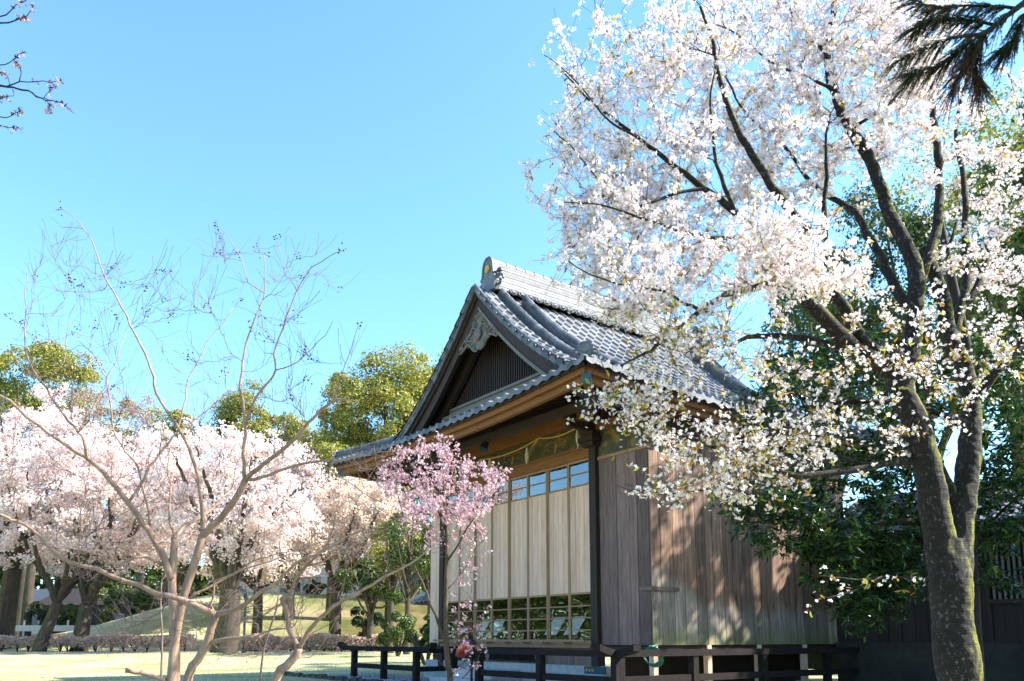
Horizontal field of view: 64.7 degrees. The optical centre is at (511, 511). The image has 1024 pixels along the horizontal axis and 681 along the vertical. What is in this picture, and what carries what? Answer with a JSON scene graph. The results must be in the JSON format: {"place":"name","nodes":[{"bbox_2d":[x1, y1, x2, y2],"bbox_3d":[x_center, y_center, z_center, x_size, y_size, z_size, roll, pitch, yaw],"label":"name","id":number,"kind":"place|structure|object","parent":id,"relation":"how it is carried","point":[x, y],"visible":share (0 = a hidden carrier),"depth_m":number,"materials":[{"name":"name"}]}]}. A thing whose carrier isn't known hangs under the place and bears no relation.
{"place":"outdoors","nodes":[
{"label":"outdoors","id":0,"kind":"place"},
{"bbox_2d":[0,652,432,680],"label":"grass","id":1,"kind":"structure","parent":0,"point":[100,669],"depth_m":28.30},
{"bbox_2d":[0,592,837,680],"bbox_3d":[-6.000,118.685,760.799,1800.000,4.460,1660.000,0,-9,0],"label":"lawn","id":2,"kind":"structure","parent":0,"point":[419,612],"depth_m":41.22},
{"bbox_2d":[0,0,71,133],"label":"cherry tree","id":3,"kind":"object","parent":2,"relation":"on","point":[3,72],"visible":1,"depth_m":5.52,"materials":[{"name":"plant"}]},
{"bbox_2d":[31,589,49,634],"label":"house","id":4,"kind":"structure","parent":2,"relation":"on","point":[40,594],"depth_m":81.61,"materials":[{"name":"beige paint"}]},
{"bbox_2d":[32,614,38,624],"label":"window","id":5,"kind":"structure","parent":4,"relation":"in","point":[35,621],"depth_m":80.25,"materials":[{"name":"white paint"}]},
{"bbox_2d":[28,601,59,633],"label":"shrub","id":6,"kind":"object","parent":2,"relation":"on","point":[41,612],"visible":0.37,"depth_m":61.34,"materials":[{"name":"green plant"}]},
{"bbox_2d":[0,395,103,648],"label":"cherry tree","id":7,"kind":"object","parent":2,"relation":"on","point":[10,584],"visible":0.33,"depth_m":46.52,"materials":[{"name":"pink plant"}]},
{"bbox_2d":[0,339,105,636],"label":"camphor tree","id":8,"kind":"object","parent":2,"relation":"on","point":[7,387],"visible":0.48,"depth_m":78.76,"materials":[{"name":"green plant"}]},
{"bbox_2d":[1,382,110,636],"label":"cherry tree","id":9,"kind":"object","parent":2,"relation":"on","point":[28,594],"visible":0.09,"depth_m":61.97,"materials":[{"name":"pink plant"}]},
{"bbox_2d":[15,620,112,636],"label":"fence","id":10,"kind":"object","parent":2,"relation":"on","point":[23,628],"visible":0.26,"depth_m":55.41,"materials":[{"name":"white paint"}]},
{"bbox_2d":[56,603,77,624],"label":"shrub","id":11,"kind":"object","parent":2,"relation":"on","point":[71,611],"visible":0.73,"depth_m":56.96,"materials":[{"name":"green plant"}]},
{"bbox_2d":[0,423,157,651],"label":"cherry tree","id":12,"kind":"object","parent":2,"relation":"on","point":[60,592],"visible":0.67,"depth_m":43.25,"materials":[{"name":"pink plant"}]},
{"bbox_2d":[38,588,158,632],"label":"house","id":13,"kind":"structure","parent":2,"relation":"on","point":[74,597],"depth_m":70.94,"materials":[{"name":"white paint"}]},
{"bbox_2d":[0,632,197,651],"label":"hedge","id":14,"kind":"object","parent":2,"relation":"on","point":[66,640],"visible":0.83,"depth_m":43.47,"materials":[{"name":"brown plant"}]},
{"bbox_2d":[37,373,176,624],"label":"cherry tree","id":15,"kind":"object","parent":2,"relation":"on","point":[97,563],"visible":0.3,"depth_m":60.88,"materials":[{"name":"pink plant"}]},
{"bbox_2d":[96,573,154,623],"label":"shrub","id":16,"kind":"object","parent":2,"relation":"on","point":[140,598],"visible":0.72,"depth_m":65.29,"materials":[{"name":"green plant"}]},
{"bbox_2d":[50,419,218,651],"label":"cherry tree","id":17,"kind":"object","parent":2,"relation":"on","point":[88,595],"visible":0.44,"depth_m":44.30,"materials":[{"name":"pink plant"}]},
{"bbox_2d":[84,399,196,588],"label":"camphor tree","id":18,"kind":"object","parent":2,"relation":"on","point":[176,415],"visible":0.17,"depth_m":87.53,"materials":[{"name":"green plant"}]},
{"bbox_2d":[137,561,182,611],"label":"shrub","id":19,"kind":"object","parent":2,"relation":"on","point":[152,586],"visible":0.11,"depth_m":68.87,"materials":[{"name":"green plant"}]},
{"bbox_2d":[114,459,243,634],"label":"cherry tree","id":20,"kind":"object","parent":2,"relation":"on","point":[179,577],"visible":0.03,"depth_m":48.78,"materials":[{"name":"pink plant"}]},
{"bbox_2d":[160,541,206,676],"bbox_3d":[-3.849,1.388,9.216,0.687,2.269,0.407,-2,-9,15],"label":"sapling","id":21,"kind":"object","parent":2,"relation":"on","point":[161,667],"visible":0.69,"depth_m":9.14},
{"bbox_2d":[115,421,252,604],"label":"cherry tree","id":22,"kind":"object","parent":2,"relation":"on","point":[165,451],"visible":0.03,"depth_m":59.08,"materials":[{"name":"pink plant"}]},
{"bbox_2d":[1,652,410,680],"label":"petals","id":23,"kind":"object","parent":2,"relation":"on","point":[206,674],"visible":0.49,"depth_m":27.46,"materials":[{"name":"pink plant"}]},
{"bbox_2d":[0,201,422,680],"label":"crape myrtle","id":24,"kind":"object","parent":2,"relation":"on","point":[177,610],"visible":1,"depth_m":8.35,"materials":[{"name":"beige plant"}]},
{"bbox_2d":[0,499,430,598],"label":"wood","id":25,"kind":"object","parent":2,"relation":"on","point":[150,577],"visible":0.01,"depth_m":95.37,"materials":[{"name":"green plant"}]},
{"bbox_2d":[128,416,328,652],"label":"cherry tree","id":26,"kind":"object","parent":2,"relation":"on","point":[223,554],"visible":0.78,"depth_m":40.44,"materials":[{"name":"pink plant"}]},
{"bbox_2d":[241,593,248,652],"bbox_3d":[-13.113,5.479,39.630,0.238,3.000,0.238,0,-9,0],"label":"lamp post","id":27,"kind":"object","parent":2,"relation":"on","point":[245,609],"visible":0.66,"depth_m":39.59,"materials":[{"name":"black metal"}]},
{"bbox_2d":[193,379,306,479],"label":"camphor tree","id":28,"kind":"object","parent":2,"relation":"on","point":[257,427],"visible":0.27,"depth_m":84.52,"materials":[{"name":"green plant"}]},
{"bbox_2d":[177,508,331,650],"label":"cherry tree","id":29,"kind":"object","parent":2,"relation":"on","point":[250,578],"visible":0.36,"depth_m":44.57,"materials":[{"name":"pink plant"}]},
{"bbox_2d":[219,571,309,680],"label":"sapling","id":30,"kind":"object","parent":2,"relation":"on","point":[262,658],"visible":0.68,"depth_m":8.10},
{"bbox_2d":[238,558,321,592],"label":"house","id":31,"kind":"structure","parent":2,"relation":"on","point":[301,579],"depth_m":82.01,"materials":[{"name":"beige paint"}]},
{"bbox_2d":[238,585,246,591],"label":"window","id":32,"kind":"structure","parent":31,"relation":"in","point":[240,589],"depth_m":82.39,"materials":[{"name":"grey glass"}]},
{"bbox_2d":[272,412,329,591],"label":"camphor tree","id":33,"kind":"object","parent":2,"relation":"on","point":[298,425],"visible":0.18,"depth_m":82.48,"materials":[{"name":"green plant"}]},
{"bbox_2d":[240,454,370,619],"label":"cherry tree","id":34,"kind":"object","parent":2,"relation":"on","point":[300,471],"visible":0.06,"depth_m":51.48,"materials":[{"name":"pink plant"}]},
{"bbox_2d":[304,579,326,593],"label":"shrub","id":35,"kind":"object","parent":2,"relation":"on","point":[311,586],"visible":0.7,"depth_m":57.50,"materials":[{"name":"green plant"}]},
{"bbox_2d":[241,632,425,651],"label":"hedge","id":36,"kind":"object","parent":2,"relation":"on","point":[318,639],"visible":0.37,"depth_m":43.39,"materials":[{"name":"brown plant"}]},
{"bbox_2d":[301,441,371,620],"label":"camphor tree","id":37,"kind":"object","parent":2,"relation":"on","point":[338,446],"visible":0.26,"depth_m":51.40,"materials":[{"name":"green plant"}]},
{"bbox_2d":[283,671,405,680],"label":"kerb","id":38,"kind":"structure","parent":2,"relation":"on","point":[324,676],"depth_m":20.91,"materials":[{"name":"stone"}]},
{"bbox_2d":[257,499,449,680],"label":"crape myrtle","id":39,"kind":"object","parent":2,"relation":"on","point":[286,665],"visible":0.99,"depth_m":7.84,"materials":[{"name":"beige plant"}]},
{"bbox_2d":[302,467,420,649],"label":"cherry tree","id":40,"kind":"object","parent":2,"relation":"on","point":[327,509],"visible":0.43,"depth_m":45.33,"materials":[{"name":"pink plant"}]},
{"bbox_2d":[333,556,402,651],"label":"broadleaf tree","id":41,"kind":"object","parent":2,"relation":"on","point":[370,596],"visible":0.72,"depth_m":43.23,"materials":[{"name":"green plant"}]},
{"bbox_2d":[350,606,385,637],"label":"shrub","id":42,"kind":"object","parent":2,"relation":"on","point":[361,621],"visible":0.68,"depth_m":45.37,"materials":[{"name":"green plant"}]},
{"bbox_2d":[314,341,433,598],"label":"camphor tree","id":43,"kind":"object","parent":2,"relation":"on","point":[382,389],"visible":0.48,"depth_m":59.97,"materials":[{"name":"green plant"}]},
{"bbox_2d":[321,544,429,601],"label":"house","id":44,"kind":"structure","parent":2,"relation":"on","point":[323,579],"depth_m":74.63,"materials":[{"name":"white paint"}]},
{"bbox_2d":[411,570,422,585],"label":"window","id":45,"kind":"structure","parent":44,"relation":"in","point":[414,570],"depth_m":73.95,"materials":[{"name":"grey glass"}]},
{"bbox_2d":[331,492,420,633],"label":"cherry tree","id":46,"kind":"object","parent":2,"relation":"on","point":[354,528],"visible":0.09,"depth_m":46.32,"materials":[{"name":"pink plant"}]},
{"bbox_2d":[327,673,428,680],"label":"gravel","id":47,"kind":"structure","parent":2,"relation":"on","point":[392,677],"depth_m":22.05,"materials":[{"name":"grey gravel"}]},
{"bbox_2d":[337,642,436,680],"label":"railing","id":48,"kind":"object","parent":47,"relation":"on","point":[383,666],"visible":0.95,"depth_m":20.82,"materials":[{"name":"black wood"}]},
{"bbox_2d":[420,648,457,671],"bbox_3d":[-1.749,3.805,20.003,1.180,0.810,0.140,7,-11,-36],"label":"railing","id":49,"kind":"object","parent":47,"relation":"on","point":[454,660],"visible":0.59,"depth_m":19.95,"materials":[{"name":"black wood"}]},
{"bbox_2d":[455,639,475,680],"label":"paper lantern","id":50,"kind":"object","parent":47,"relation":"on","point":[460,654],"visible":0.78,"depth_m":17.63,"materials":[{"name":"red paper"}]},
{"bbox_2d":[429,668,519,680],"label":"stone steps","id":51,"kind":"structure","parent":47,"relation":"on","point":[462,673],"depth_m":18.70,"materials":[{"name":"grey stone"}]},
{"bbox_2d":[472,644,640,680],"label":"railing","id":52,"kind":"object","parent":47,"relation":"on","point":[540,674],"visible":0.91,"depth_m":15.55,"materials":[{"name":"brown wood"}]},
{"bbox_2d":[584,666,606,675],"bbox_3d":[1.687,3.243,16.405,0.042,0.180,0.640,7,-11,-36],"label":"sign board","id":53,"kind":"object","parent":52,"relation":"attached to","point":[593,671],"visible":0.97,"depth_m":16.38,"materials":[{"name":"teal ceramic"}]},
{"bbox_2d":[367,519,421,652],"bbox_3d":[-6.121,3.803,39.905,2.672,6.724,3.691,4,-10,-22],"label":"broadleaf tree","id":54,"kind":"object","parent":2,"relation":"on","point":[391,580],"visible":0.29,"depth_m":39.71,"materials":[{"name":"green plant"}]},
{"bbox_2d":[375,611,421,656],"bbox_3d":[-4.921,5.432,35.519,1.837,2.090,1.920,7,-11,-36],"label":"shrub","id":55,"kind":"object","parent":2,"relation":"on","point":[407,624],"visible":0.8,"depth_m":35.17,"materials":[{"name":"green plant"}]},
{"bbox_2d":[380,488,430,654],"bbox_3d":[-4.714,2.785,37.549,2.818,8.049,4.727,0,-9,0],"label":"broadleaf tree","id":56,"kind":"object","parent":2,"relation":"on","point":[409,590],"visible":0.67,"depth_m":37.68,"materials":[{"name":"green plant"}]},
{"bbox_2d":[388,348,443,425],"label":"camphor tree","id":57,"kind":"object","parent":2,"relation":"on","point":[423,359],"visible":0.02,"depth_m":65.42,"materials":[{"name":"green plant"}]},
{"bbox_2d":[408,614,430,664],"bbox_3d":[-3.200,4.752,29.611,1.262,1.969,0.973,0,-9,0],"label":"shrub","id":58,"kind":"object","parent":2,"relation":"on","point":[425,629],"visible":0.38,"depth_m":29.49,"materials":[{"name":"green plant"}]},
{"bbox_2d":[412,522,430,644],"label":"broadleaf tree","id":59,"kind":"object","parent":2,"relation":"on","point":[427,581],"visible":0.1,"depth_m":41.63,"materials":[{"name":"green plant"}]},
{"bbox_2d":[413,593,437,658],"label":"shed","id":60,"kind":"structure","parent":2,"relation":"on","point":[422,600],"depth_m":25.38,"materials":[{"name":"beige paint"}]},
{"bbox_2d":[370,430,513,680],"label":"pink cherry","id":61,"kind":"object","parent":2,"relation":"on","point":[438,502],"visible":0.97,"depth_m":11.95,"materials":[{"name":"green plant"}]},
{"bbox_2d":[330,256,905,680],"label":"shrine hall","id":62,"kind":"structure","parent":2,"relation":"on","point":[574,530],"depth_m":18.13,"materials":[{"name":"brown wood"}]},
{"bbox_2d":[446,492,459,643],"bbox_3d":[-1.572,1.489,21.432,0.045,3.970,0.735,7,-11,-36],"label":"door panel","id":63,"kind":"structure","parent":62,"relation":"in","point":[453,562],"depth_m":21.41,"materials":[{"name":"wood"}]},
{"bbox_2d":[458,488,475,643],"bbox_3d":[-1.147,1.396,20.842,0.045,3.970,0.735,7,-11,-36],"label":"door panel","id":64,"kind":"structure","parent":62,"relation":"in","point":[468,587],"depth_m":20.82,"materials":[{"name":"beige wood"}]},
{"bbox_2d":[472,618,489,638],"bbox_3d":[-0.788,3.178,21.391,0.269,0.684,0.596,7,-11,-36],"label":"display board","id":65,"kind":"object","parent":62,"relation":"on","point":[486,623],"visible":0.54,"depth_m":21.36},
{"bbox_2d":[475,485,491,643],"bbox_3d":[-0.700,1.305,20.264,0.045,3.970,0.735,7,-11,-36],"label":"door panel","id":66,"kind":"structure","parent":62,"relation":"in","point":[482,588],"depth_m":20.27,"materials":[{"name":"beige wood"}]},
{"bbox_2d":[479,442,488,451],"bbox_3d":[-0.591,-1.570,18.454,0.251,0.393,0.376,7,-11,-36],"label":"spotlight","id":67,"kind":"object","parent":62,"relation":"attached to","point":[483,447],"visible":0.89,"depth_m":18.44,"materials":[{"name":"black metal"}]},
{"bbox_2d":[486,618,506,638],"bbox_3d":[-0.402,3.096,20.874,0.269,0.684,0.596,7,-11,-36],"label":"display board","id":68,"kind":"object","parent":62,"relation":"on","point":[498,625],"visible":0.7,"depth_m":20.86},
{"bbox_2d":[491,479,508,643],"bbox_3d":[-0.276,1.211,19.670,0.045,3.970,0.735,7,-11,-36],"label":"door panel","id":69,"kind":"structure","parent":62,"relation":"in","point":[499,512],"depth_m":19.70,"materials":[{"name":"beige wood"}]},
{"bbox_2d":[446,429,578,486],"bbox_3d":[-0.191,-1.229,19.574,0.098,0.652,5.859,7,-11,-36],"label":"straw rope","id":70,"kind":"object","parent":62,"relation":"hanging from","point":[526,454],"visible":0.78,"depth_m":18.84,"materials":[{"name":"beige fabric"}]},
{"bbox_2d":[509,474,527,643],"bbox_3d":[0.174,1.121,19.098,0.045,3.970,0.735,7,-11,-36],"label":"door panel","id":71,"kind":"structure","parent":62,"relation":"in","point":[518,553],"depth_m":19.15,"materials":[{"name":"beige wood"}]},
{"bbox_2d":[527,469,547,643],"bbox_3d":[0.598,1.028,18.505,0.045,3.970,0.735,7,-11,-36],"label":"door panel","id":72,"kind":"structure","parent":62,"relation":"in","point":[537,505],"depth_m":18.52,"materials":[{"name":"beige wood"}]},
{"bbox_2d":[543,616,567,639],"bbox_3d":[1.022,2.795,18.966,0.269,0.684,0.596,7,-11,-36],"label":"display board","id":73,"kind":"object","parent":62,"relation":"on","point":[556,624],"visible":0.7,"depth_m":18.94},
{"bbox_2d":[547,463,569,643],"bbox_3d":[1.045,0.937,17.926,0.045,3.970,0.735,7,-11,-36],"label":"door panel","id":74,"kind":"structure","parent":62,"relation":"in","point":[558,549],"depth_m":17.97,"materials":[{"name":"beige wood"}]},
{"bbox_2d":[563,615,587,639],"bbox_3d":[1.437,2.708,18.409,0.269,0.684,0.596,7,-11,-36],"label":"display board","id":75,"kind":"object","parent":62,"relation":"on","point":[577,623],"visible":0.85,"depth_m":18.40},
{"bbox_2d":[568,458,590,644],"bbox_3d":[1.469,0.843,17.333,0.045,3.970,0.735,7,-11,-36],"label":"door panel","id":76,"kind":"structure","parent":62,"relation":"in","point":[578,495],"depth_m":17.38,"materials":[{"name":"beige wood"}]},
{"bbox_2d":[593,644,859,680],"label":"railing","id":77,"kind":"object","parent":2,"relation":"on","point":[826,671],"visible":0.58,"depth_m":15.89,"materials":[{"name":"brown wood"}]},
{"bbox_2d":[643,644,663,666],"bbox_3d":[2.686,2.717,15.207,0.168,0.429,0.562,4,-10,-25],"label":"garden hose","id":78,"kind":"object","parent":77,"relation":"hanging from","point":[659,663],"visible":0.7,"depth_m":15.14,"materials":[{"name":"green rubber"}]},
{"bbox_2d":[517,0,1023,680],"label":"cherry tree","id":79,"kind":"object","parent":2,"relation":"on","point":[947,508],"visible":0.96,"depth_m":7.04,"materials":[{"name":"white plant"}]},
{"bbox_2d":[760,280,886,497],"bbox_3d":[12.333,-2.034,30.685,6.039,15.882,6.361,0,-9,0],"label":"oak tree","id":80,"kind":"object","parent":2,"relation":"on","point":[801,330],"visible":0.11,"depth_m":30.33,"materials":[{"name":"green plant"}]},
{"bbox_2d":[707,218,1023,680],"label":"evergreen tree","id":81,"kind":"object","parent":2,"relation":"on","point":[869,602],"visible":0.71,"depth_m":11.68,"materials":[{"name":"green plant"}]},
{"bbox_2d":[763,180,1023,460],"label":"oak tree","id":82,"kind":"object","parent":2,"relation":"on","point":[917,228],"visible":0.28,"depth_m":24.75,"materials":[{"name":"green plant"}]},
{"bbox_2d":[816,474,1023,680],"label":"annex building","id":83,"kind":"structure","parent":2,"relation":"on","point":[900,651],"depth_m":17.38,"materials":[{"name":"concrete"}]},
{"bbox_2d":[980,533,1023,642],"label":"lattice window","id":84,"kind":"structure","parent":83,"relation":"in","point":[992,596],"depth_m":16.21,"materials":[{"name":"brown wood"}]},
{"bbox_2d":[878,0,1023,128],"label":"cedar tree","id":85,"kind":"object","parent":2,"relation":"on","point":[970,52],"visible":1,"depth_m":5.56,"materials":[{"name":"green plant"}]},
{"bbox_2d":[890,81,1023,473],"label":"oak tree","id":86,"kind":"object","parent":2,"relation":"on","point":[988,127],"visible":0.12,"depth_m":27.25,"materials":[{"name":"green plant"}]},
{"bbox_2d":[924,92,1023,423],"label":"oak tree","id":87,"kind":"object","parent":2,"relation":"on","point":[985,171],"visible":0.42,"depth_m":19.80,"materials":[{"name":"green plant"}]},
{"bbox_2d":[0,0,1023,588],"label":"sky","id":88,"kind":"structure","parent":0,"point":[400,130],"materials":[{"name":"blue"}]}
]}

